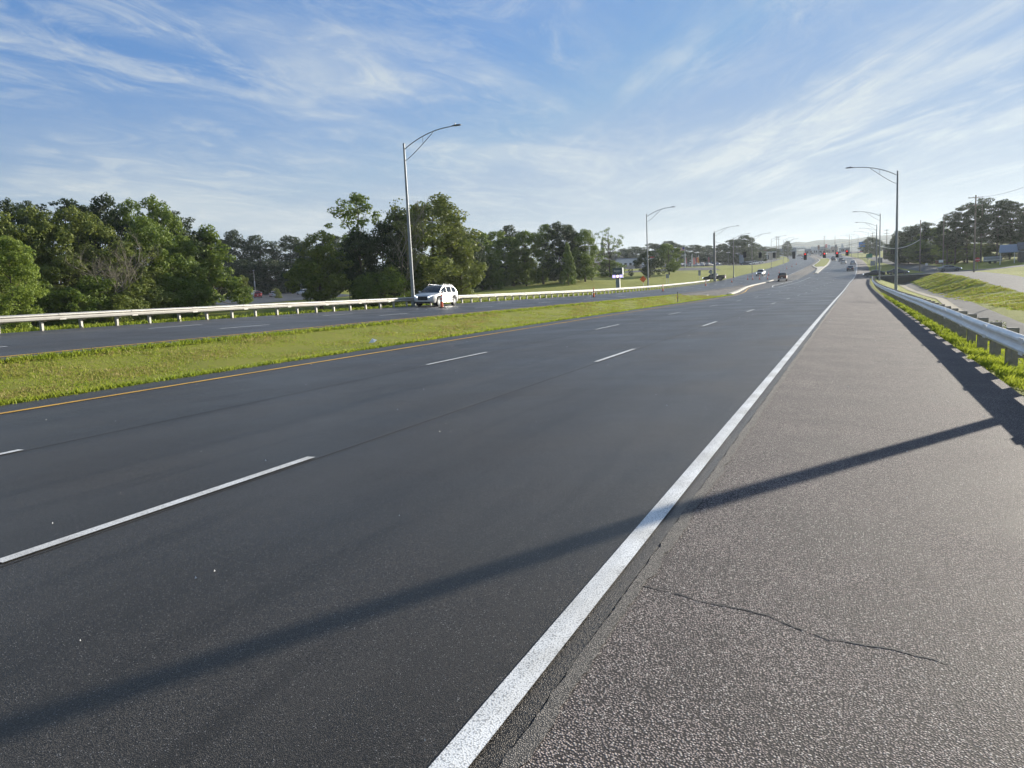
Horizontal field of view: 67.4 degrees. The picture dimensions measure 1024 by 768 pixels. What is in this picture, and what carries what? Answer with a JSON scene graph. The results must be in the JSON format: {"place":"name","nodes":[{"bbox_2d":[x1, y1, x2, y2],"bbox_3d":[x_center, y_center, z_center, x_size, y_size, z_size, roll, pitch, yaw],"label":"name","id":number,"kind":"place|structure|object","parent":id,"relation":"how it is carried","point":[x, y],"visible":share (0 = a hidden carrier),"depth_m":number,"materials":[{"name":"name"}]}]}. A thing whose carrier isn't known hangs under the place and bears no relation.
{"place":"outdoors","nodes":[
{"label":"outdoors","id":0,"kind":"place"},
{"bbox_2d":[215,292,350,304],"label":"parking lot","id":1,"kind":"structure","parent":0,"point":[266,298],"depth_m":181.70,"materials":[{"name":"grey asphalt"}]},
{"bbox_2d":[0,287,671,332],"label":"grass","id":2,"kind":"structure","parent":0,"point":[66,326],"depth_m":45.06,"materials":[{"name":"green plant"}]},
{"bbox_2d":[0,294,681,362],"bbox_3d":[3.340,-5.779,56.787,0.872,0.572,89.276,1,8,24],"label":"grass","id":3,"kind":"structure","parent":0,"point":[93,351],"depth_m":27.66,"materials":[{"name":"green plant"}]},
{"bbox_2d":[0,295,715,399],"bbox_3d":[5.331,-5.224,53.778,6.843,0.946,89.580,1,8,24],"label":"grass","id":4,"kind":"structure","parent":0,"point":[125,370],"depth_m":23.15,"materials":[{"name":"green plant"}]},
{"bbox_2d":[0,242,1023,401],"bbox_3d":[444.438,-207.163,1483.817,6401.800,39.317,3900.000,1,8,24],"label":"ground","id":5,"kind":"structure","parent":0,"point":[600,282],"depth_m":39.88,"materials":[{"name":"green plant"}]},
{"bbox_2d":[0,211,48,326],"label":"tree","id":6,"kind":"object","parent":5,"relation":"on","point":[8,231],"visible":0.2,"depth_m":84.33,"materials":[{"name":"green plant"}]},
{"bbox_2d":[0,235,49,328],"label":"tree","id":7,"kind":"object","parent":5,"relation":"on","point":[27,292],"visible":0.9,"depth_m":71.50,"materials":[{"name":"green plant"}]},
{"bbox_2d":[0,197,52,288],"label":"tree","id":8,"kind":"object","parent":5,"relation":"on","point":[9,209],"visible":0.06,"depth_m":97.54,"materials":[{"name":"green plant"}]},
{"bbox_2d":[6,274,61,329],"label":"bush","id":9,"kind":"object","parent":5,"relation":"on","point":[43,302],"visible":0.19,"depth_m":81.49,"materials":[{"name":"green plant"}]},
{"bbox_2d":[0,204,94,323],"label":"tree","id":10,"kind":"object","parent":5,"relation":"on","point":[41,222],"visible":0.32,"depth_m":87.16,"materials":[{"name":"green plant"}]},
{"bbox_2d":[34,254,90,321],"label":"tree","id":11,"kind":"object","parent":5,"relation":"on","point":[55,275],"visible":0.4,"depth_m":84.71,"materials":[{"name":"green plant"}]},
{"bbox_2d":[32,198,104,279],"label":"pine tree","id":12,"kind":"object","parent":5,"relation":"on","point":[67,202],"visible":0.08,"depth_m":103.92,"materials":[{"name":"green plant"}]},
{"bbox_2d":[47,287,102,326],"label":"bush","id":13,"kind":"object","parent":5,"relation":"on","point":[74,295],"visible":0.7,"depth_m":82.38,"materials":[{"name":"green plant"}]},
{"bbox_2d":[41,204,133,308],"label":"tree","id":14,"kind":"object","parent":5,"relation":"on","point":[94,228],"visible":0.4,"depth_m":90.00,"materials":[{"name":"green plant"}]},
{"bbox_2d":[67,275,121,323],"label":"bush","id":15,"kind":"object","parent":5,"relation":"on","point":[98,287],"visible":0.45,"depth_m":84.80,"materials":[{"name":"green plant"}]},
{"bbox_2d":[60,241,143,302],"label":"bare tree","id":16,"kind":"object","parent":5,"relation":"on","point":[115,277],"visible":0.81,"depth_m":86.10,"materials":[{"name":"brown plant"}]},
{"bbox_2d":[81,192,137,292],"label":"tree","id":17,"kind":"object","parent":5,"relation":"on","point":[111,219],"visible":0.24,"depth_m":103.95,"materials":[{"name":"green plant"}]},
{"bbox_2d":[96,290,150,324],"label":"bush","id":18,"kind":"object","parent":5,"relation":"on","point":[116,304],"visible":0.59,"depth_m":84.95,"materials":[{"name":"green plant"}]},
{"bbox_2d":[85,226,161,293],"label":"bare tree","id":19,"kind":"object","parent":5,"relation":"on","point":[131,272],"visible":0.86,"depth_m":88.05,"materials":[{"name":"brown plant"}]},
{"bbox_2d":[103,197,150,282],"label":"tree","id":20,"kind":"object","parent":5,"relation":"on","point":[125,212],"visible":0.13,"depth_m":106.87,"materials":[{"name":"green plant"}]},
{"bbox_2d":[92,240,167,290],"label":"tree","id":21,"kind":"object","parent":5,"relation":"on","point":[153,269],"visible":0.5,"depth_m":91.82,"materials":[{"name":"green plant"}]},
{"bbox_2d":[121,277,175,321],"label":"bush","id":22,"kind":"object","parent":5,"relation":"on","point":[141,291],"visible":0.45,"depth_m":89.59,"materials":[{"name":"green plant"}]},
{"bbox_2d":[121,215,203,315],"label":"tree","id":23,"kind":"object","parent":5,"relation":"on","point":[146,229],"visible":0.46,"depth_m":95.66,"materials":[{"name":"green plant"}]},
{"bbox_2d":[130,194,196,282],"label":"tree","id":24,"kind":"object","parent":5,"relation":"on","point":[169,218],"visible":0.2,"depth_m":105.49,"materials":[{"name":"green plant"}]},
{"bbox_2d":[138,275,197,319],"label":"bush","id":25,"kind":"object","parent":5,"relation":"on","point":[177,302],"visible":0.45,"depth_m":94.58,"materials":[{"name":"green plant"}]},
{"bbox_2d":[145,235,210,315],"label":"tree","id":26,"kind":"object","parent":5,"relation":"on","point":[186,249],"visible":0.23,"depth_m":101.63,"materials":[{"name":"green plant"}]},
{"bbox_2d":[158,210,205,272],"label":"pine tree","id":27,"kind":"object","parent":5,"relation":"on","point":[184,231],"visible":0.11,"depth_m":112.06,"materials":[{"name":"green plant"}]},
{"bbox_2d":[171,222,212,273],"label":"pine tree","id":28,"kind":"object","parent":5,"relation":"on","point":[187,225],"visible":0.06,"depth_m":115.17,"materials":[{"name":"green plant"}]},
{"bbox_2d":[176,271,216,316],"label":"bush","id":29,"kind":"object","parent":5,"relation":"on","point":[195,303],"visible":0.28,"depth_m":102.68,"materials":[{"name":"green plant"}]},
{"bbox_2d":[195,223,254,305],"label":"tree","id":30,"kind":"object","parent":5,"relation":"on","point":[211,260],"visible":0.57,"depth_m":116.83,"materials":[{"name":"green plant"}]},
{"bbox_2d":[223,229,253,288],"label":"tree","id":31,"kind":"object","parent":5,"relation":"on","point":[233,240],"visible":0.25,"depth_m":254.55,"materials":[{"name":"green plant"}]},
{"bbox_2d":[222,259,269,295],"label":"tree","id":32,"kind":"object","parent":5,"relation":"on","point":[239,270],"visible":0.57,"depth_m":246.28,"materials":[{"name":"green plant"}]},
{"bbox_2d":[239,235,283,288],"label":"tree","id":33,"kind":"object","parent":5,"relation":"on","point":[260,250],"visible":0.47,"depth_m":256.03,"materials":[{"name":"green plant"}]},
{"bbox_2d":[252,259,294,293],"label":"tree","id":34,"kind":"object","parent":5,"relation":"on","point":[272,267],"visible":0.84,"depth_m":249.04,"materials":[{"name":"green plant"}]},
{"bbox_2d":[266,235,310,284],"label":"tree","id":35,"kind":"object","parent":5,"relation":"on","point":[285,246],"visible":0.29,"depth_m":262.83,"materials":[{"name":"green plant"}]},
{"bbox_2d":[282,230,353,308],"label":"tree","id":36,"kind":"object","parent":5,"relation":"on","point":[315,266],"visible":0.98,"depth_m":105.73,"materials":[{"name":"green plant"}]},
{"bbox_2d":[323,192,381,279],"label":"tree","id":37,"kind":"object","parent":5,"relation":"on","point":[355,198],"visible":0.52,"depth_m":114.64,"materials":[{"name":"green plant"}]},
{"bbox_2d":[0,280,709,332],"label":"guardrail","id":38,"kind":"object","parent":5,"relation":"on","point":[81,316],"visible":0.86,"depth_m":44.60,"materials":[{"name":"metal"}]},
{"bbox_2d":[334,229,382,295],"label":"tree","id":39,"kind":"object","parent":5,"relation":"on","point":[351,273],"visible":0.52,"depth_m":112.72,"materials":[{"name":"green plant"}]},
{"bbox_2d":[344,274,380,307],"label":"bush","id":40,"kind":"object","parent":5,"relation":"on","point":[356,293],"visible":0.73,"depth_m":107.74,"materials":[{"name":"green plant"}]},
{"bbox_2d":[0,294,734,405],"bbox_3d":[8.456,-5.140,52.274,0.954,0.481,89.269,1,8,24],"label":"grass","id":41,"kind":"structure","parent":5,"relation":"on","point":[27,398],"depth_m":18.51,"materials":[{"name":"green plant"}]},
{"bbox_2d":[351,265,410,305],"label":"bush","id":42,"kind":"object","parent":5,"relation":"on","point":[385,285],"visible":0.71,"depth_m":108.67,"materials":[{"name":"green plant"}]},
{"bbox_2d":[357,220,409,297],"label":"tree","id":43,"kind":"object","parent":5,"relation":"on","point":[380,241],"visible":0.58,"depth_m":112.08,"materials":[{"name":"green plant"}]},
{"bbox_2d":[365,194,434,303],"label":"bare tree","id":44,"kind":"object","parent":5,"relation":"on","point":[407,263],"visible":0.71,"depth_m":111.68,"materials":[{"name":"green plant"}]},
{"bbox_2d":[379,205,425,295],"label":"tree","id":45,"kind":"object","parent":5,"relation":"on","point":[391,215],"visible":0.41,"depth_m":114.21,"materials":[{"name":"green plant"}]},
{"bbox_2d":[0,256,812,359],"bbox_3d":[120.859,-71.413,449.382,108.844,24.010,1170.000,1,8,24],"label":"road","id":46,"kind":"structure","parent":5,"relation":"on","point":[210,328],"depth_m":37.69,"materials":[{"name":"grey asphalt"}]},
{"bbox_2d":[1,285,741,356],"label":"yellow line","id":47,"kind":"object","parent":46,"relation":"on","point":[268,331],"visible":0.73,"depth_m":28.81,"materials":[{"name":"paint"}]},
{"bbox_2d":[414,284,457,305],"bbox_3d":[-6.087,-7.157,61.730,2.250,1.728,4.650,2,8,22],"label":"suv","id":48,"kind":"object","parent":46,"relation":"on","point":[429,294],"visible":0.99,"depth_m":60.84,"materials":[{"name":"white metal"}]},
{"bbox_2d":[0,255,856,767],"bbox_3d":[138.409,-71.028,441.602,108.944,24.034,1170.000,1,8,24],"label":"highway","id":49,"kind":"structure","parent":5,"relation":"on","point":[402,599],"depth_m":5.19,"materials":[{"name":"grey asphalt"}]},
{"bbox_2d":[0,285,755,413],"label":"yellow line","id":50,"kind":"object","parent":49,"relation":"on","point":[282,367],"visible":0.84,"depth_m":16.90,"materials":[{"name":"paint"}]},
{"bbox_2d":[0,259,833,561],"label":"lane dashes","id":51,"kind":"object","parent":49,"relation":"on","point":[46,545],"visible":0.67,"depth_m":5.95,"materials":[{"name":"white paint"}]},
{"bbox_2d":[0,278,836,566],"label":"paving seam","id":52,"kind":"object","parent":49,"relation":"on","point":[290,467],"visible":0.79,"depth_m":8.28,"materials":[{"name":"grey asphalt"}]},
{"bbox_2d":[429,278,853,767],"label":"edge line","id":53,"kind":"object","parent":49,"relation":"on","point":[468,742],"visible":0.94,"depth_m":3.51,"materials":[{"name":"white paint"}]},
{"bbox_2d":[403,123,460,305],"bbox_3d":[-6.087,-13.084,60.978,5.450,14.200,0.480,1,8,24],"label":"light pole","id":54,"kind":"object","parent":5,"relation":"on","point":[409,244],"visible":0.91,"depth_m":61.85,"materials":[{"name":"grey metal"}]},
{"bbox_2d":[389,192,482,292],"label":"tree","id":55,"kind":"object","parent":5,"relation":"on","point":[442,209],"visible":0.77,"depth_m":115.17,"materials":[{"name":"green plant"}]},
{"bbox_2d":[428,221,488,299],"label":"tree","id":56,"kind":"object","parent":5,"relation":"on","point":[474,280],"visible":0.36,"depth_m":121.91,"materials":[{"name":"green plant"}]},
{"bbox_2d":[462,235,492,290],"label":"tree","id":57,"kind":"object","parent":5,"relation":"on","point":[479,259],"visible":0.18,"depth_m":162.78,"materials":[{"name":"green plant"}]},
{"bbox_2d":[468,232,501,289],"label":"tree","id":58,"kind":"object","parent":5,"relation":"on","point":[485,242],"visible":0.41,"depth_m":167.92,"materials":[{"name":"green plant"}]},
{"bbox_2d":[478,259,504,289],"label":"bush","id":59,"kind":"object","parent":5,"relation":"on","point":[498,284],"visible":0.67,"depth_m":169.54,"materials":[{"name":"green plant"}]},
{"bbox_2d":[480,230,522,286],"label":"tree","id":60,"kind":"object","parent":5,"relation":"on","point":[499,242],"visible":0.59,"depth_m":178.17,"materials":[{"name":"green plant"}]},
{"bbox_2d":[497,225,533,285],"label":"tree","id":61,"kind":"object","parent":5,"relation":"on","point":[505,228],"visible":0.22,"depth_m":186.09,"materials":[{"name":"green plant"}]},
{"bbox_2d":[507,229,542,285],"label":"tree","id":62,"kind":"object","parent":5,"relation":"on","point":[525,275],"visible":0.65,"depth_m":182.31,"materials":[{"name":"green plant"}]},
{"bbox_2d":[518,224,564,283],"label":"tree","id":63,"kind":"object","parent":5,"relation":"on","point":[538,241],"visible":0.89,"depth_m":179.73,"materials":[{"name":"green plant"}]},
{"bbox_2d":[541,221,579,282],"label":"tree","id":64,"kind":"object","parent":5,"relation":"on","point":[557,241],"visible":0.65,"depth_m":179.00,"materials":[{"name":"green plant"}]},
{"bbox_2d":[559,242,576,284],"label":"tree","id":65,"kind":"object","parent":5,"relation":"on","point":[568,271],"visible":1,"depth_m":171.95,"materials":[{"name":"green plant"}]},
{"bbox_2d":[561,224,588,279],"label":"tree","id":66,"kind":"object","parent":5,"relation":"on","point":[572,229],"visible":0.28,"depth_m":180.85,"materials":[{"name":"green plant"}]},
{"bbox_2d":[570,228,604,281],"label":"tree","id":67,"kind":"object","parent":5,"relation":"on","point":[585,272],"visible":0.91,"depth_m":179.10,"materials":[{"name":"green plant"}]},
{"bbox_2d":[595,227,623,276],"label":"tree","id":68,"kind":"object","parent":5,"relation":"on","point":[608,241],"visible":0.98,"depth_m":229.53,"materials":[{"name":"green plant"}]},
{"bbox_2d":[597,260,626,276],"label":"bush","id":69,"kind":"object","parent":5,"relation":"on","point":[605,267],"visible":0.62,"depth_m":232.34,"materials":[{"name":"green plant"}]},
{"bbox_2d":[612,257,653,267],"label":"store building","id":70,"kind":"structure","parent":5,"relation":"on","point":[628,262],"depth_m":410.73,"materials":[{"name":"white glass"}]},
{"bbox_2d":[628,251,666,276],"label":"tree","id":71,"kind":"object","parent":5,"relation":"on","point":[656,261],"visible":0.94,"depth_m":220.89,"materials":[{"name":"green plant"}]},
{"bbox_2d":[655,243,683,274],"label":"tree","id":72,"kind":"object","parent":5,"relation":"on","point":[663,251],"visible":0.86,"depth_m":233.62,"materials":[{"name":"green plant"}]},
{"bbox_2d":[680,245,707,262],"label":"tree","id":73,"kind":"object","parent":5,"relation":"on","point":[696,248],"visible":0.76,"depth_m":411.46,"materials":[{"name":"green plant"}]},
{"bbox_2d":[716,240,752,263],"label":"tree","id":74,"kind":"object","parent":5,"relation":"on","point":[724,260],"visible":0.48,"depth_m":416.29,"materials":[{"name":"green plant"}]},
{"bbox_2d":[722,235,758,263],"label":"tree","id":75,"kind":"object","parent":5,"relation":"on","point":[743,243],"visible":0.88,"depth_m":408.94,"materials":[{"name":"green plant"}]},
{"bbox_2d":[846,166,898,289],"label":"light pole","id":76,"kind":"object","parent":5,"relation":"on","point":[896,260],"visible":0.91,"depth_m":83.43,"materials":[{"name":"grey metal"}]},
{"bbox_2d":[890,226,919,263],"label":"tree","id":77,"kind":"object","parent":5,"relation":"on","point":[901,258],"visible":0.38,"depth_m":251.07,"materials":[{"name":"green plant"}]},
{"bbox_2d":[877,273,933,283],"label":"culvert","id":78,"kind":"object","parent":5,"relation":"on","point":[906,278],"visible":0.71,"depth_m":165.91,"materials":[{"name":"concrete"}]},
{"bbox_2d":[898,221,936,260],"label":"tree","id":79,"kind":"object","parent":5,"relation":"on","point":[916,229],"visible":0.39,"depth_m":243.75,"materials":[{"name":"green plant"}]},
{"bbox_2d":[901,239,938,262],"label":"tree","id":80,"kind":"object","parent":5,"relation":"on","point":[911,250],"visible":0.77,"depth_m":236.72,"materials":[{"name":"green plant"}]},
{"bbox_2d":[915,248,949,263],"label":"tree","id":81,"kind":"object","parent":5,"relation":"on","point":[928,255],"visible":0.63,"depth_m":231.50,"materials":[{"name":"green plant"}]},
{"bbox_2d":[898,284,968,314],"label":"ditch silt","id":82,"kind":"object","parent":5,"relation":"on","point":[945,301],"visible":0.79,"depth_m":95.85,"materials":[{"name":"beige soil"}]},
{"bbox_2d":[932,216,960,264],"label":"pine tree","id":83,"kind":"object","parent":5,"relation":"on","point":[938,239],"visible":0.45,"depth_m":216.71,"materials":[{"name":"green plant"}]},
{"bbox_2d":[872,276,1023,367],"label":"guardrail","id":84,"kind":"object","parent":5,"relation":"on","point":[1009,340],"visible":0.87,"depth_m":18.48,"materials":[{"name":"silver metal"}]},
{"bbox_2d":[930,243,968,263],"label":"tree","id":85,"kind":"object","parent":5,"relation":"on","point":[951,258],"visible":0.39,"depth_m":221.53,"materials":[{"name":"green plant"}]},
{"bbox_2d":[934,211,973,264],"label":"pine tree","id":86,"kind":"object","parent":5,"relation":"on","point":[953,243],"visible":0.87,"depth_m":212.10,"materials":[{"name":"green plant"}]},
{"bbox_2d":[903,282,1023,334],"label":"ditch lining","id":87,"kind":"object","parent":5,"relation":"on","point":[981,311],"visible":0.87,"depth_m":61.87,"materials":[{"name":"concrete"}]},
{"bbox_2d":[945,203,985,262],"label":"pine tree","id":88,"kind":"object","parent":5,"relation":"on","point":[968,239],"visible":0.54,"depth_m":212.68,"materials":[{"name":"green plant"}]},
{"bbox_2d":[913,272,1023,310],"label":"grass","id":89,"kind":"structure","parent":5,"relation":"on","point":[971,291],"depth_m":92.25,"materials":[{"name":"green plant"}]},
{"bbox_2d":[951,242,999,261],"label":"tree","id":90,"kind":"object","parent":5,"relation":"on","point":[977,251],"visible":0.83,"depth_m":213.75,"materials":[{"name":"green plant"}]},
{"bbox_2d":[956,198,1007,262],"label":"pine tree","id":91,"kind":"object","parent":5,"relation":"on","point":[983,232],"visible":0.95,"depth_m":205.68,"materials":[{"name":"green plant"}]},
{"bbox_2d":[979,199,1017,255],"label":"pine tree","id":92,"kind":"object","parent":5,"relation":"on","point":[997,215],"visible":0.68,"depth_m":205.73,"materials":[{"name":"green plant"}]},
{"bbox_2d":[993,200,1023,259],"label":"pine tree","id":93,"kind":"object","parent":5,"relation":"on","point":[1013,206],"visible":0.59,"depth_m":206.03,"materials":[{"name":"green plant"}]},
{"bbox_2d":[999,242,1023,264],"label":"house","id":94,"kind":"structure","parent":5,"relation":"on","point":[1018,247],"depth_m":184.06,"materials":[{"name":"blue glass"}]},
{"bbox_2d":[1000,207,1023,243],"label":"pine tree","id":95,"kind":"object","parent":5,"relation":"on","point":[1019,234],"visible":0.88,"depth_m":204.03,"materials":[{"name":"green plant"}]},
{"bbox_2d":[0,0,1023,281],"label":"sky","id":96,"kind":"structure","parent":0,"point":[249,117],"materials":[{"name":"blue"}]},
{"bbox_2d":[67,234,988,286],"bbox_3d":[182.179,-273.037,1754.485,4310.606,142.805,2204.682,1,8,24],"label":"hills","id":97,"kind":"structure","parent":0,"point":[816,243],"depth_m":2389.56,"materials":[{"name":"green plant"}]},
{"bbox_2d":[674,256,821,295],"bbox_3d":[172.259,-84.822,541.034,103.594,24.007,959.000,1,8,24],"label":"turning bay","id":98,"kind":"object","parent":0,"point":[807,270],"visible":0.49,"depth_m":125.73,"materials":[{"name":"grey asphalt"}]},
{"bbox_2d":[738,280,795,293],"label":"turning lane","id":99,"kind":"structure","parent":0,"point":[763,286],"depth_m":144.66,"materials":[{"name":"grey asphalt"}]},
{"bbox_2d":[520,254,1023,767],"bbox_3d":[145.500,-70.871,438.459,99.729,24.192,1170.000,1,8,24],"label":"shoulder","id":100,"kind":"object","parent":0,"point":[848,526],"visible":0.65,"depth_m":3.91},
{"bbox_2d":[498,299,838,767],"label":"edge grit","id":101,"kind":"object","parent":100,"relation":"on","point":[520,752],"visible":0.98,"depth_m":3.53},
{"bbox_2d":[497,265,857,767],"bbox_3d":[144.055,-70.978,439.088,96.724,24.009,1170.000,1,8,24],"label":"shoulder joint","id":102,"kind":"object","parent":100,"relation":"on","point":[564,676],"visible":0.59,"depth_m":3.66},
{"bbox_2d":[644,585,948,664],"bbox_3d":[1.242,1.107,3.574,1.379,0.082,0.093,2,9,36],"label":"pavement crack","id":103,"kind":"object","parent":100,"relation":"on","point":[803,629],"visible":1,"depth_m":3.48,"materials":[{"name":"grey asphalt"}]},
{"bbox_2d":[864,257,953,271],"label":"frontage road","id":104,"kind":"structure","parent":0,"point":[915,267],"depth_m":226.25,"materials":[{"name":"grey asphalt"}]},
{"bbox_2d":[881,292,1023,390],"bbox_3d":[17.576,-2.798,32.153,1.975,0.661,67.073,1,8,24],"label":"grass","id":105,"kind":"structure","parent":0,"point":[992,362],"depth_m":16.55,"materials":[{"name":"green plant"}]},
{"bbox_2d":[943,271,1023,291],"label":"frontage road","id":106,"kind":"structure","parent":0,"point":[1013,282],"depth_m":104.50,"materials":[{"name":"grey asphalt"}]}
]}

